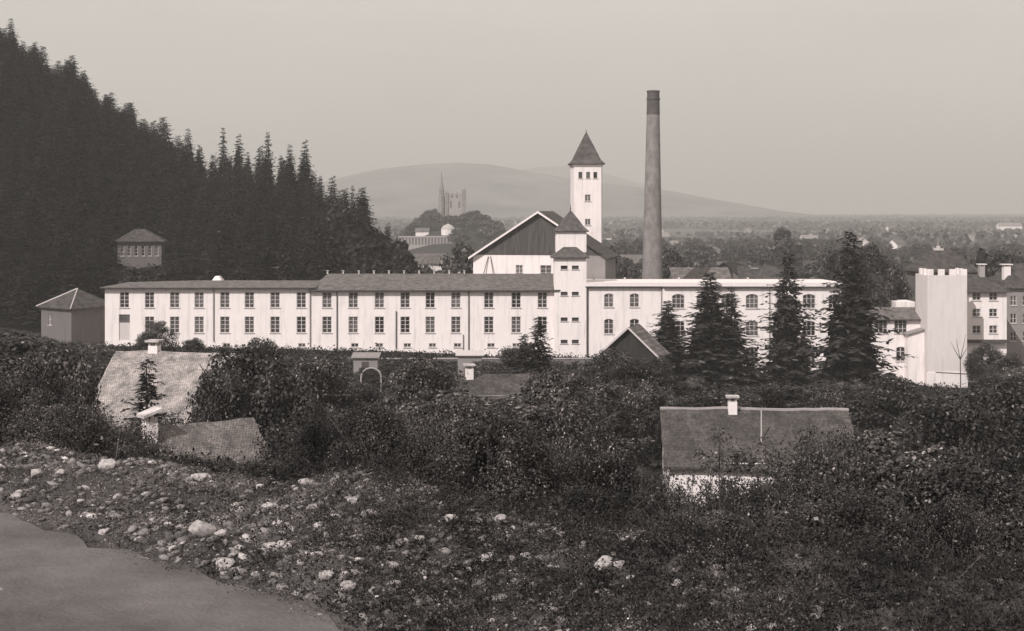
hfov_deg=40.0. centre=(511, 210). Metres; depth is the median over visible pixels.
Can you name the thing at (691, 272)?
town house
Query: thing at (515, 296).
window
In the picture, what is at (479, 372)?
broadleaf tree
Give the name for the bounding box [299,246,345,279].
broadleaf tree
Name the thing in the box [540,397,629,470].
broadleaf tree
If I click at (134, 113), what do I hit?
spruce tree
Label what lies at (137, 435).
shrub
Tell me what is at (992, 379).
broadleaf tree
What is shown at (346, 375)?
broadleaf tree
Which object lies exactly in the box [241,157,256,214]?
spruce tree
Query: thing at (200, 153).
spruce tree
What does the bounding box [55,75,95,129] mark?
spruce tree
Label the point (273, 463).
shrub
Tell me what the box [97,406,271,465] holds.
cottage
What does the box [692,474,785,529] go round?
shrub
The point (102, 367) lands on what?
broadleaf tree
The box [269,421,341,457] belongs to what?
broadleaf tree
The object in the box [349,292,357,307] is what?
window
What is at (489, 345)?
window
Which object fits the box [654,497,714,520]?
shrub
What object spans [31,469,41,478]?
stone
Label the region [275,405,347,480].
shrub
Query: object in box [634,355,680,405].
broadleaf tree
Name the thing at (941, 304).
battlemented tower
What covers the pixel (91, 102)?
spruce tree
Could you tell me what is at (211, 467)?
undergrowth
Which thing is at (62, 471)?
stone
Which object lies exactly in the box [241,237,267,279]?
spruce tree
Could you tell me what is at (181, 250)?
spruce tree
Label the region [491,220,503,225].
broadleaf tree
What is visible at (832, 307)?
window
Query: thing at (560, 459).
shrub
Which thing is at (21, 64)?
spruce tree
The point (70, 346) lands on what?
broadleaf tree
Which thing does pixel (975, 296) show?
window
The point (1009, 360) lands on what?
broadleaf tree
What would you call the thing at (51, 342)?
broadleaf tree
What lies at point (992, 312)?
window
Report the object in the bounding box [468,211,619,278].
gabled hall
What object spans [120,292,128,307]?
window
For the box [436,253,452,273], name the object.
broadleaf tree
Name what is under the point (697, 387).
broadleaf tree
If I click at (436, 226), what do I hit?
broadleaf tree
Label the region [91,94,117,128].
spruce tree
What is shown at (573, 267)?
window
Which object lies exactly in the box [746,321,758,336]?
window
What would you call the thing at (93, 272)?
spruce tree
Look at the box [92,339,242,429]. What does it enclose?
cottage
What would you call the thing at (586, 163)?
water tower
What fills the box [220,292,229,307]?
window
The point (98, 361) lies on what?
broadleaf tree
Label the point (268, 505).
stone
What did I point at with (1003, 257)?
broadleaf tree
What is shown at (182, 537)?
rubble
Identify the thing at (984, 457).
shrub
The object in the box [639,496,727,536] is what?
shrub
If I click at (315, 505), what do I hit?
stone
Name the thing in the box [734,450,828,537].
sapling
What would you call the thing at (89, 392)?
broadleaf tree
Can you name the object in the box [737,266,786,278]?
town house
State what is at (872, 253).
broadleaf tree
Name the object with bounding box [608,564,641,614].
weed stalk
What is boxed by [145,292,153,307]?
window
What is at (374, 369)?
garden arch
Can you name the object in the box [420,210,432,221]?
broadleaf tree
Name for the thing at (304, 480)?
stone
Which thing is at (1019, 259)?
broadleaf tree
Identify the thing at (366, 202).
spruce tree
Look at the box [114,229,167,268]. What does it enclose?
hillside house
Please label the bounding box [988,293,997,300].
window
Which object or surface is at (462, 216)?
broadleaf tree
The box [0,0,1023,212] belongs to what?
sky
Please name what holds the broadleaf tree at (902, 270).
on the ground
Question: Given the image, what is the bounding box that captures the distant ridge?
[523,166,705,197]
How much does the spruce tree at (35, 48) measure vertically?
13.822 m
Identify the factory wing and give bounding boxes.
[100,276,319,349]
[308,270,559,357]
[585,277,840,372]
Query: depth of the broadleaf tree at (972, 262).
299.64 m
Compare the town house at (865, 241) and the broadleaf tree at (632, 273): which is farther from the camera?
the town house at (865, 241)
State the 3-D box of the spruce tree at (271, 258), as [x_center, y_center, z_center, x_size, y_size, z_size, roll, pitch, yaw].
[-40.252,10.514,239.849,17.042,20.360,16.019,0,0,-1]
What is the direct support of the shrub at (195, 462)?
on the ground
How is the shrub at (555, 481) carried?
on the ground
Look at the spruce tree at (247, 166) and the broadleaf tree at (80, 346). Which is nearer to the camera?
the broadleaf tree at (80, 346)
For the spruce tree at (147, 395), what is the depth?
71.84 m
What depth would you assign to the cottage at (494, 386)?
112.43 m
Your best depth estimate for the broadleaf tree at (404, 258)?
245.89 m
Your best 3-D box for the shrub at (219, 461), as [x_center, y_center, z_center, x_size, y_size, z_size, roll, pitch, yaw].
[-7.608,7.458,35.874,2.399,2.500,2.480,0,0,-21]
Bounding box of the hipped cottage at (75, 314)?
[36,288,104,342]
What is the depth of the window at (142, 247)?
262.25 m
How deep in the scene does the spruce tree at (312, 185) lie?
303.37 m
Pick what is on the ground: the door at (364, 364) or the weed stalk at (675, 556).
the weed stalk at (675, 556)
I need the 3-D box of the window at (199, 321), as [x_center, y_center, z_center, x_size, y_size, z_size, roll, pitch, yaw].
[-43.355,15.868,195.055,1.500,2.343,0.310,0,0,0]
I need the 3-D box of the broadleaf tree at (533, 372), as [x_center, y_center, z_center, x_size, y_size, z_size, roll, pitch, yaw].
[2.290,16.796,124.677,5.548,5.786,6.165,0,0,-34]
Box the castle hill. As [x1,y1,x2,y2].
[409,223,486,255]
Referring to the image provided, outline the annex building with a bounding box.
[852,300,920,380]
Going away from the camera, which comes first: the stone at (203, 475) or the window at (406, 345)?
the stone at (203, 475)
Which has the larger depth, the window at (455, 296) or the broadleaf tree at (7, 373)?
the window at (455, 296)
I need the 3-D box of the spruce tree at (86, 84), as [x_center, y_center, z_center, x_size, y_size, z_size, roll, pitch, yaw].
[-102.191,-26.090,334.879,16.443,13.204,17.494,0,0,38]
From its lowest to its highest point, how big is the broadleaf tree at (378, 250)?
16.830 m
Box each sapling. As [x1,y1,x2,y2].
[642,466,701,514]
[665,472,724,518]
[666,426,766,523]
[694,459,741,514]
[715,453,770,522]
[727,435,806,529]
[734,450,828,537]
[765,422,840,511]
[809,442,874,509]
[952,335,968,398]
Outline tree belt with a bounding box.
[602,231,1023,280]
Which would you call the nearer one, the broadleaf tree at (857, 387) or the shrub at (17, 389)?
the shrub at (17, 389)
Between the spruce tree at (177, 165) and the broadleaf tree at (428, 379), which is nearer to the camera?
the broadleaf tree at (428, 379)
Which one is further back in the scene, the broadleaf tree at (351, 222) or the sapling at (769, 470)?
the broadleaf tree at (351, 222)
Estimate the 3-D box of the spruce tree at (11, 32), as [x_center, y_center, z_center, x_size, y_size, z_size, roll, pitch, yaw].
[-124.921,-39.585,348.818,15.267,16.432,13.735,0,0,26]
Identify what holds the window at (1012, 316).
in the dwelling house at (1010, 277)
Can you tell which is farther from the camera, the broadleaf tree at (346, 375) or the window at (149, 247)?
the window at (149, 247)
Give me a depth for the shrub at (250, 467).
31.66 m
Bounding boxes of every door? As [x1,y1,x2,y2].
[119,314,129,340]
[362,362,368,376]
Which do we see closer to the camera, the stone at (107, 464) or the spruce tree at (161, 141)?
the stone at (107, 464)
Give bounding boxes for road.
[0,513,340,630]
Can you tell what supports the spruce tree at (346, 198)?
on the hillside
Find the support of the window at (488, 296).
in the factory wing at (436, 313)
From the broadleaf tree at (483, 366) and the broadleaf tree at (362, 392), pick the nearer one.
the broadleaf tree at (362, 392)
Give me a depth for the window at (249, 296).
195.17 m
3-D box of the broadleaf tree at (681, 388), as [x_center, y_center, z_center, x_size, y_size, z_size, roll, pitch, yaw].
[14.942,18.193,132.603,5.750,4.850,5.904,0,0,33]
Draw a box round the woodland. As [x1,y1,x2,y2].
[368,213,1023,245]
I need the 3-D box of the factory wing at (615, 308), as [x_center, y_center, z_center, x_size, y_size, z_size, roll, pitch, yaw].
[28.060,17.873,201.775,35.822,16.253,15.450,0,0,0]
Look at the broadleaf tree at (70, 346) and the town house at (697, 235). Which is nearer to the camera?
the broadleaf tree at (70, 346)
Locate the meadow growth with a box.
[60,340,979,510]
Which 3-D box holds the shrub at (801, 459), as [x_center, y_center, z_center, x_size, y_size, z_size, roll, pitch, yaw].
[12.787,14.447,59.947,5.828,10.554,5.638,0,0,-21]
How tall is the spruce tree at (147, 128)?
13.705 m
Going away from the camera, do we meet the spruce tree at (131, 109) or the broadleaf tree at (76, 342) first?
the broadleaf tree at (76, 342)
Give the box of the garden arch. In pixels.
[360,367,381,390]
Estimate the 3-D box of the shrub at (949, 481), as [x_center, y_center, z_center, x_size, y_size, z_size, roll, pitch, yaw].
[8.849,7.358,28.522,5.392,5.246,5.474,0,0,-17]
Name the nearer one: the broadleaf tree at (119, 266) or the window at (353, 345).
the window at (353, 345)
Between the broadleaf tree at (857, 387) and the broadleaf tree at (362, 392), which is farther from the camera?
the broadleaf tree at (857, 387)
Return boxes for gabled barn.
[598,324,669,379]
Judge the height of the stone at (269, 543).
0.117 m
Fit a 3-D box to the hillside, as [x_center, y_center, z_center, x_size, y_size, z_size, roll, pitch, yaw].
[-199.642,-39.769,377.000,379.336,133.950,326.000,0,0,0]
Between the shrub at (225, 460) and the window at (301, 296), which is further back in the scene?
the window at (301, 296)
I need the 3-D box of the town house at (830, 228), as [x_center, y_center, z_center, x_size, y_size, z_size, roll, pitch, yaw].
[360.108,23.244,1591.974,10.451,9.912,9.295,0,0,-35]
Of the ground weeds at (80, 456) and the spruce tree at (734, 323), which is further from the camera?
the spruce tree at (734, 323)
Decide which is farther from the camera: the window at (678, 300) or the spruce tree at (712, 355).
the window at (678, 300)
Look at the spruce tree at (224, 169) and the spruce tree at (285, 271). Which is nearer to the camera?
the spruce tree at (285, 271)
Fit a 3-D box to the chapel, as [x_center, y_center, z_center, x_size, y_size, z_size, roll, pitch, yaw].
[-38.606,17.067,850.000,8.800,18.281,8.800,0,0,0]
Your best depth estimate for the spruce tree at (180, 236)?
258.62 m
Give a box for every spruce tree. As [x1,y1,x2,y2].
[0,28,15,66]
[0,44,29,97]
[0,256,54,325]
[1,28,11,53]
[3,18,24,61]
[10,38,18,58]
[11,44,27,75]
[15,41,29,65]
[17,51,55,109]
[17,235,65,300]
[24,42,45,71]
[26,46,55,92]
[29,249,104,330]
[36,46,60,104]
[44,62,94,127]
[49,67,59,88]
[50,60,79,94]
[50,61,63,84]
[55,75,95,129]
[62,55,91,86]
[63,88,99,149]
[74,73,102,109]
[75,78,90,122]
[79,215,137,268]
[80,70,98,104]
[81,86,104,123]
[82,252,104,299]
[86,102,106,132]
[86,104,130,146]
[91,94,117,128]
[92,88,101,104]
[106,92,120,124]
[111,107,141,146]
[117,102,143,131]
[118,110,139,142]
[118,358,173,427]
[122,103,137,131]
[128,103,138,126]
[136,119,153,149]
[143,121,152,141]
[148,117,181,157]
[148,120,162,138]
[150,146,197,217]
[157,144,194,190]
[157,223,204,267]
[161,141,189,187]
[166,244,197,280]
[170,253,197,280]
[173,135,184,158]
[176,144,188,180]
[177,129,207,183]
[185,145,209,190]
[185,239,204,279]
[186,157,215,216]
[187,164,210,193]
[201,237,233,279]
[205,161,216,203]
[207,155,217,183]
[214,128,230,182]
[221,157,229,194]
[221,158,234,194]
[224,134,252,183]
[233,231,250,279]
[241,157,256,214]
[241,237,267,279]
[242,152,252,192]
[249,145,275,199]
[249,164,275,211]
[256,132,277,197]
[257,213,303,279]
[265,219,305,279]
[269,157,302,236]
[272,160,300,211]
[273,172,299,228]
[274,155,282,188]
[281,144,298,194]
[294,166,315,217]
[295,140,316,210]
[298,222,338,279]
[307,160,316,202]
[311,172,319,195]
[311,179,327,218]
[316,176,326,203]
[319,194,334,216]
[321,176,339,213]
[334,190,350,228]
[335,190,342,211]
[341,188,350,211]
[341,209,350,233]
[346,185,357,215]
[349,201,356,215]
[353,188,391,241]
[358,198,386,242]
[382,223,394,257]
[502,316,560,373]
[506,334,538,373]
[646,300,692,378]
[667,272,776,386]
[721,286,784,385]
[749,251,828,389]
[786,231,914,405]
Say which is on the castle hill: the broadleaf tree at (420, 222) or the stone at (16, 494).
the broadleaf tree at (420, 222)
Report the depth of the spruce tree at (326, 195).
286.27 m
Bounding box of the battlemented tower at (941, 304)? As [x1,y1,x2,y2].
[916,268,967,387]
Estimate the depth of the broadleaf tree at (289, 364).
125.16 m
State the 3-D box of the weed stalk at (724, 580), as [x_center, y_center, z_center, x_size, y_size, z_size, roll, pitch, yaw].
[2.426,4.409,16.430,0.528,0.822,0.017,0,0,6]
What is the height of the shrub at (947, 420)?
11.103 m
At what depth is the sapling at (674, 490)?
45.97 m
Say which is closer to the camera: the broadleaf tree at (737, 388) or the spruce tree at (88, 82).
the broadleaf tree at (737, 388)
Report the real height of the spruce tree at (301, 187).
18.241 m
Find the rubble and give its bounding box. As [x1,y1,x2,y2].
[0,443,1023,630]
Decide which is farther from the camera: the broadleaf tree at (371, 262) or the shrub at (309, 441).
the broadleaf tree at (371, 262)
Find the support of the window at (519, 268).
in the gabled hall
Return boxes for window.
[47,314,51,325]
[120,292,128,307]
[127,246,131,256]
[134,246,137,256]
[141,246,144,256]
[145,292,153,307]
[145,317,153,331]
[148,246,151,255]
[155,246,158,255]
[169,317,179,333]
[170,292,178,307]
[194,317,204,333]
[195,292,203,307]
[219,317,229,333]
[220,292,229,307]
[244,317,254,333]
[245,292,253,307]
[270,317,280,333]
[271,292,279,307]
[296,317,306,333]
[297,292,305,307]
[298,343,305,347]
[322,292,331,307]
[322,317,331,333]
[348,317,358,333]
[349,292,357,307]
[351,343,358,347]
[374,317,384,333]
[375,292,383,307]
[375,343,382,347]
[400,317,410,333]
[401,292,409,307]
[403,343,411,347]
[425,317,435,333]
[426,292,434,307]
[428,343,436,347]
[450,317,460,333]
[451,292,460,307]
[453,343,461,347]
[483,317,493,333]
[484,292,493,307]
[487,343,494,347]
[511,292,520,307]
[511,317,521,333]
[516,265,522,273]
[538,292,546,307]
[538,317,547,333]
[540,265,550,273]
[560,317,567,321]
[571,266,579,269]
[571,292,579,295]
[571,317,579,321]
[571,340,579,343]
[584,195,591,201]
[584,219,590,225]
[603,293,613,307]
[603,319,613,334]
[629,293,639,307]
[630,319,638,325]
[672,294,684,308]
[673,321,684,336]
[721,295,730,308]
[745,294,757,308]
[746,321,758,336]
[748,347,757,360]
[802,294,815,308]
[803,321,814,336]
[829,294,840,308]
[875,321,886,333]
[894,321,906,333]
[895,347,904,361]
[972,293,981,300]
[972,309,979,316]
[972,325,981,333]
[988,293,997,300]
[988,325,997,333]
[989,309,996,316]
[1009,296,1017,305]
[1009,314,1017,323]
[1009,332,1017,341]
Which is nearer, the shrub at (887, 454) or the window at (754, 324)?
the shrub at (887, 454)
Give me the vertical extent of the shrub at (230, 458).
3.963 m
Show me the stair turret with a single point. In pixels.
(569, 256)
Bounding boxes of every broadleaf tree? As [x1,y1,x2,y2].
[0,328,11,340]
[0,332,89,379]
[0,365,19,394]
[1,329,27,341]
[4,346,117,432]
[6,332,48,344]
[13,338,78,360]
[27,343,97,373]
[68,340,82,346]
[73,343,86,350]
[76,343,114,361]
[83,358,109,366]
[84,354,111,362]
[84,360,108,385]
[99,267,122,285]
[113,264,127,269]
[115,267,140,283]
[115,410,185,428]
[131,267,144,279]
[132,331,157,350]
[134,263,172,281]
[140,319,180,351]
[180,337,207,352]
[181,342,297,434]
[187,362,263,430]
[237,362,335,454]
[246,335,287,367]
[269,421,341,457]
[283,358,315,368]
[291,372,359,413]
[293,352,353,418]
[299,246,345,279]
[321,207,354,232]
[328,267,344,273]
[334,372,349,378]
[338,215,375,234]
[338,237,370,269]
[344,263,369,273]
[345,382,381,413]
[348,253,383,273]
[349,382,368,410]
[350,367,369,382]
[351,227,390,264]
[352,399,429,457]
[354,367,386,387]
[365,384,380,391]
[370,257,400,273]
[370,354,468,423]
[373,229,385,248]
[378,384,389,401]
[383,238,417,264]
[390,265,410,273]
[392,249,426,273]
[396,387,514,427]
[405,223,421,235]
[412,217,424,227]
[419,263,434,273]
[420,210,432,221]
[424,222,432,229]
[425,212,440,229]
[430,222,441,230]
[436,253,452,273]
[439,216,448,225]
[440,242,474,273]
[445,215,452,223]
[447,227,466,244]
[448,369,499,390]
[451,216,460,225]
[456,228,470,241]
[456,253,472,273]
[459,213,468,220]
[463,361,491,372]
[464,211,475,221]
[468,214,491,237]
[469,361,500,373]
[477,220,505,245]
[480,400,640,492]
[488,393,523,409]
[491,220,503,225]
[494,344,542,372]
[517,366,614,445]
[519,368,552,385]
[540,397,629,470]
[548,360,571,378]
[556,374,655,463]
[580,346,633,391]
[588,384,627,437]
[605,357,667,437]
[616,261,627,278]
[617,380,681,459]
[627,263,641,278]
[627,464,652,500]
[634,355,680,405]
[653,386,761,446]
[662,247,688,278]
[663,379,694,406]
[677,378,710,398]
[721,384,764,406]
[724,390,765,407]
[746,380,789,407]
[755,385,808,407]
[763,227,803,265]
[789,265,806,278]
[793,379,874,437]
[798,264,825,278]
[822,247,852,303]
[829,381,870,399]
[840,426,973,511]
[844,242,900,306]
[852,425,866,447]
[854,376,940,446]
[854,430,861,443]
[863,271,897,306]
[873,402,933,450]
[875,258,915,305]
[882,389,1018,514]
[896,263,906,278]
[914,423,984,450]
[921,380,1023,484]
[938,436,1015,476]
[963,255,991,276]
[963,342,1002,381]
[970,370,1020,394]
[974,247,994,273]
[978,351,1023,377]
[985,250,1014,278]
[992,365,1023,402]
[995,470,1023,528]
[1002,423,1023,463]
[1008,252,1023,263]
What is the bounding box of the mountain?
[315,163,823,217]
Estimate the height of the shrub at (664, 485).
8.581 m
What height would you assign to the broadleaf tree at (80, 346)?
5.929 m
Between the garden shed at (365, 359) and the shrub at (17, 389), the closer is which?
the shrub at (17, 389)
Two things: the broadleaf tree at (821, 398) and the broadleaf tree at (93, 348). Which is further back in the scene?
the broadleaf tree at (93, 348)
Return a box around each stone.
[11,492,21,499]
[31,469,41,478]
[55,469,64,475]
[98,459,115,469]
[98,528,109,534]
[168,545,176,551]
[188,520,216,537]
[191,473,208,481]
[214,529,228,536]
[216,557,234,569]
[256,484,263,489]
[261,542,275,549]
[262,502,273,508]
[275,540,285,547]
[298,478,310,484]
[306,504,319,510]
[319,570,333,580]
[338,580,355,591]
[340,571,348,578]
[347,496,358,501]
[443,514,458,524]
[479,552,493,561]
[493,514,507,521]
[520,552,531,558]
[594,555,612,570]
[613,560,624,567]
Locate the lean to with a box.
[902,328,924,384]
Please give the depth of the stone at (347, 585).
18.15 m
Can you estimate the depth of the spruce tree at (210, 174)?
309.92 m
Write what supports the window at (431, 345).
in the factory wing at (436, 313)
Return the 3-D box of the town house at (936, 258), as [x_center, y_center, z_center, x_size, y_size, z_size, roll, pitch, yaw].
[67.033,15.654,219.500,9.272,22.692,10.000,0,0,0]
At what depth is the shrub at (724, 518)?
28.89 m
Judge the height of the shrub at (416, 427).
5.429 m
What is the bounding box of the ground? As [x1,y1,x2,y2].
[0,213,1023,630]
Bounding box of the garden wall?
[348,358,592,365]
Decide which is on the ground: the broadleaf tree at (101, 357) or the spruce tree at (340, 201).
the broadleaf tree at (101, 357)
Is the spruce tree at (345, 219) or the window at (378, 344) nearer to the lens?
the window at (378, 344)
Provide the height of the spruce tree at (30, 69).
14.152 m
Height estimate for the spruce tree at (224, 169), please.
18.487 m
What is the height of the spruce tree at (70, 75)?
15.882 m
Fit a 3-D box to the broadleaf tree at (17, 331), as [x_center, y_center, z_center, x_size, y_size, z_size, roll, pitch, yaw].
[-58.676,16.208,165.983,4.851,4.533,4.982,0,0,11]
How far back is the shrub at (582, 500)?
26.55 m
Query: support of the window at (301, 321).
in the factory wing at (219, 310)
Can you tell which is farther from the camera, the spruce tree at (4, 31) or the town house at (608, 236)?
the town house at (608, 236)
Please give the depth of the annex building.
192.50 m
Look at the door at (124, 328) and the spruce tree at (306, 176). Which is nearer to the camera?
the door at (124, 328)
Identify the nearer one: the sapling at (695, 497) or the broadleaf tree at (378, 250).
the sapling at (695, 497)
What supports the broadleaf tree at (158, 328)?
on the ground
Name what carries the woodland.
on the ground
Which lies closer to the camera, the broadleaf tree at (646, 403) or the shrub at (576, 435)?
the shrub at (576, 435)
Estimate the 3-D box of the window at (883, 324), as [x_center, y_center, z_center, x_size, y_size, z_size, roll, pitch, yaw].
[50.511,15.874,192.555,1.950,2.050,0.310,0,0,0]
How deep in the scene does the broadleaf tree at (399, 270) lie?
237.69 m
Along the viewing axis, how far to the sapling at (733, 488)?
43.93 m
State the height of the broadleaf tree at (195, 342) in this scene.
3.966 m
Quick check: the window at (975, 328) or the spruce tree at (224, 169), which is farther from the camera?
the spruce tree at (224, 169)
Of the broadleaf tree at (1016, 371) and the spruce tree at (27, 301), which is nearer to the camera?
the broadleaf tree at (1016, 371)
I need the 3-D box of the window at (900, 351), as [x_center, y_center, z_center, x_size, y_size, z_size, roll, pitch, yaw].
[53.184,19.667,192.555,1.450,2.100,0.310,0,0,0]
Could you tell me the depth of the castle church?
893.40 m
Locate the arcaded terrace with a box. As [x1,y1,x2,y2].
[398,236,452,249]
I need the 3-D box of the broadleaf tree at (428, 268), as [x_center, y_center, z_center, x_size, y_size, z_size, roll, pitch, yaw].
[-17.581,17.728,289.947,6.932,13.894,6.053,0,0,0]
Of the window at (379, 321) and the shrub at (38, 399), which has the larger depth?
the window at (379, 321)
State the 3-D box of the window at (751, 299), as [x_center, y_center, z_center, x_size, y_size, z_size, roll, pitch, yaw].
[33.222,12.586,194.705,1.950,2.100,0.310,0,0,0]
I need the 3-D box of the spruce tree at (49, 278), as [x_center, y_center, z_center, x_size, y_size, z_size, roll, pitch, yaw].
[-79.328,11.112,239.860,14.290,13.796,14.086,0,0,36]
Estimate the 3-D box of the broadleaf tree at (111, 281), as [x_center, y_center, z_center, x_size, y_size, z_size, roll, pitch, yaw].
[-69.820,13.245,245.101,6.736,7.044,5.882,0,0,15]
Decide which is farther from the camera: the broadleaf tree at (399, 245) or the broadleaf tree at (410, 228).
the broadleaf tree at (410, 228)
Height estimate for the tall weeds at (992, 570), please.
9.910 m
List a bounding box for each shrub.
[0,352,99,438]
[0,361,86,434]
[0,380,15,444]
[0,385,90,450]
[0,401,133,457]
[105,407,183,461]
[108,451,142,458]
[166,448,209,465]
[176,452,240,465]
[187,462,225,468]
[202,447,239,467]
[205,450,232,468]
[210,449,247,467]
[214,453,283,479]
[220,459,279,480]
[250,403,387,467]
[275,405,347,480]
[314,398,423,476]
[360,434,410,465]
[391,394,484,481]
[397,391,529,498]
[419,399,560,514]
[506,457,573,516]
[513,384,646,525]
[518,437,596,506]
[522,480,662,530]
[595,484,667,522]
[613,513,670,527]
[628,457,693,517]
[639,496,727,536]
[641,506,680,520]
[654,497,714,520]
[677,506,774,539]
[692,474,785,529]
[697,507,757,537]
[709,475,815,524]
[725,501,798,538]
[752,427,849,503]
[762,478,942,566]
[763,478,874,550]
[790,425,904,509]
[835,450,1023,574]
[866,478,968,544]
[902,489,1006,572]
[911,425,1023,527]
[954,522,1023,560]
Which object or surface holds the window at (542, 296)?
in the factory wing at (436, 313)
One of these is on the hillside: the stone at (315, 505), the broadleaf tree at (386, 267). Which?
the broadleaf tree at (386, 267)
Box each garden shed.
[351,352,380,376]
[455,350,483,373]
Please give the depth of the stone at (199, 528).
20.60 m
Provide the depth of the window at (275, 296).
195.17 m
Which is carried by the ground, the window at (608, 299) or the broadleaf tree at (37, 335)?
the broadleaf tree at (37, 335)
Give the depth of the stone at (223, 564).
19.56 m
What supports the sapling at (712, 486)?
on the ground
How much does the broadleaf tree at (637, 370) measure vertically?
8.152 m
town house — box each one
[413,253,446,270]
[415,228,429,235]
[602,234,612,239]
[602,240,618,244]
[620,254,642,264]
[662,232,669,240]
[664,240,681,252]
[666,267,731,278]
[674,237,690,243]
[695,231,710,239]
[705,244,720,252]
[718,261,746,278]
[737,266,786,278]
[744,227,754,232]
[799,235,818,239]
[802,261,817,266]
[824,227,835,232]
[850,238,869,247]
[886,239,906,249]
[903,246,977,306]
[995,223,1021,230]
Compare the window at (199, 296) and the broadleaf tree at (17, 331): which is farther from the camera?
the window at (199, 296)
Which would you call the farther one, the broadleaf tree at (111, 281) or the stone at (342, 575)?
the broadleaf tree at (111, 281)
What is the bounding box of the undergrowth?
[0,416,1021,572]
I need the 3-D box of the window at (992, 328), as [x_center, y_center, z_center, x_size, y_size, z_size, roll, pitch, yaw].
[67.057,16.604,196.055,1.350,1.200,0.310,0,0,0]
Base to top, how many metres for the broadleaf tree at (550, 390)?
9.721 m
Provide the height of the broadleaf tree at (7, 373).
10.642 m
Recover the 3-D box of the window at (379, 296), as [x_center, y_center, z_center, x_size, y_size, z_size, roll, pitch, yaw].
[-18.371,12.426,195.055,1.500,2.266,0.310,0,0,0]
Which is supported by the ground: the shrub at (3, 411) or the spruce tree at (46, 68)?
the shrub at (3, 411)
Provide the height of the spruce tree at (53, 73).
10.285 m
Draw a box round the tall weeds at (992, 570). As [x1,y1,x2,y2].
[88,443,1023,630]
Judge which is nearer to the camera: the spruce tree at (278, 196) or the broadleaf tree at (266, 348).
the broadleaf tree at (266, 348)
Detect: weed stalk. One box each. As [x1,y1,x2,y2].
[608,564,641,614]
[656,537,690,587]
[698,553,741,620]
[770,551,808,611]
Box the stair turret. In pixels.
[550,204,589,357]
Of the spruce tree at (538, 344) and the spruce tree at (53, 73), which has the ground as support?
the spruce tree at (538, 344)
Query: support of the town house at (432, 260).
on the ground
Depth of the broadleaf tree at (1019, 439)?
100.05 m
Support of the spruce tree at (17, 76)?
on the hillside
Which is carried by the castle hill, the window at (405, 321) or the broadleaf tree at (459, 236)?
the broadleaf tree at (459, 236)
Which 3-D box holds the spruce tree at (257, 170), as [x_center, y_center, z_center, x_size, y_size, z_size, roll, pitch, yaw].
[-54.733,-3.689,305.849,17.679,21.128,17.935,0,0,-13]
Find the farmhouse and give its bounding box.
[656,395,854,506]
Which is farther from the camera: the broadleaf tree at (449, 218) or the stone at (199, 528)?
the broadleaf tree at (449, 218)
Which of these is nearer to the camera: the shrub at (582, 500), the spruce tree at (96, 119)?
the shrub at (582, 500)
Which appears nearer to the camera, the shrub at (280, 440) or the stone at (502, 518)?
the stone at (502, 518)
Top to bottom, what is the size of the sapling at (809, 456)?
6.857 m
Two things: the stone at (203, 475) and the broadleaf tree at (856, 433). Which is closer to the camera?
the stone at (203, 475)
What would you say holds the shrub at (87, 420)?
on the ground
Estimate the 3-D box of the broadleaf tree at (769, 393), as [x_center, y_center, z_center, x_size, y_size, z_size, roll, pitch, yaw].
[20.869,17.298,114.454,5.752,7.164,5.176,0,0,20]
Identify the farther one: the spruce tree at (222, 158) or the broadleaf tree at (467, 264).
the spruce tree at (222, 158)
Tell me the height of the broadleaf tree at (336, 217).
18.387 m
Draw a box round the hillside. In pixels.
[0,123,191,336]
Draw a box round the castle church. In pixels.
[438,171,465,222]
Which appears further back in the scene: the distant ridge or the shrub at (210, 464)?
the distant ridge
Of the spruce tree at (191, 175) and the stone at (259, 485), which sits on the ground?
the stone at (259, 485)
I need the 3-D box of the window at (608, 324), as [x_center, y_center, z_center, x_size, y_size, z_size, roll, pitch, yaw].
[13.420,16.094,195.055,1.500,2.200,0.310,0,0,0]
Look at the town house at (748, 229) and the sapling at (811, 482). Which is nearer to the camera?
the sapling at (811, 482)
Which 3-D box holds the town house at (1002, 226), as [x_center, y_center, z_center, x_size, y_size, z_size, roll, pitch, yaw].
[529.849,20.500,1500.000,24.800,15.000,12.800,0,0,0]
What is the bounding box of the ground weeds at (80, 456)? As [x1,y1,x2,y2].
[0,438,813,630]
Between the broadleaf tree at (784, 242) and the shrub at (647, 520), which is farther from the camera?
the broadleaf tree at (784, 242)
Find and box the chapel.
[441,224,453,234]
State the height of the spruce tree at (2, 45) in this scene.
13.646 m
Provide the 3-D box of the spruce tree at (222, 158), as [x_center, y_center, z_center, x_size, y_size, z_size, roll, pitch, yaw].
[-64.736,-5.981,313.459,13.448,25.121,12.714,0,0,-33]
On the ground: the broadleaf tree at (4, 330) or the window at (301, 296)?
the broadleaf tree at (4, 330)
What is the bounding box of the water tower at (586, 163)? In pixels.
[568,130,604,242]
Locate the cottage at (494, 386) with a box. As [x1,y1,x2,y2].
[450,363,536,402]
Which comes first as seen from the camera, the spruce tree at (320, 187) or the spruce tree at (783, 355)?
the spruce tree at (783, 355)
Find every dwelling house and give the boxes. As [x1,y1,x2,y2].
[967,264,1011,381]
[990,263,1023,367]
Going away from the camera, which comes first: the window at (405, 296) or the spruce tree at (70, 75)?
the window at (405, 296)
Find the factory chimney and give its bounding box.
[642,90,662,278]
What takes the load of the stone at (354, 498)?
on the rubble
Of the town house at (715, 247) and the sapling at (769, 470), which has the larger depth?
the town house at (715, 247)
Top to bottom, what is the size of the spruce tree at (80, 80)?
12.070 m
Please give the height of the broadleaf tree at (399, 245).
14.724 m
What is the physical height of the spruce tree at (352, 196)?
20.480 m
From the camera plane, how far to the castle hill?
815.43 m
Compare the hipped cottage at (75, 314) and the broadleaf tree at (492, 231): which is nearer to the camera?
the hipped cottage at (75, 314)
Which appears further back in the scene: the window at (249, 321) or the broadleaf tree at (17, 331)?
the window at (249, 321)

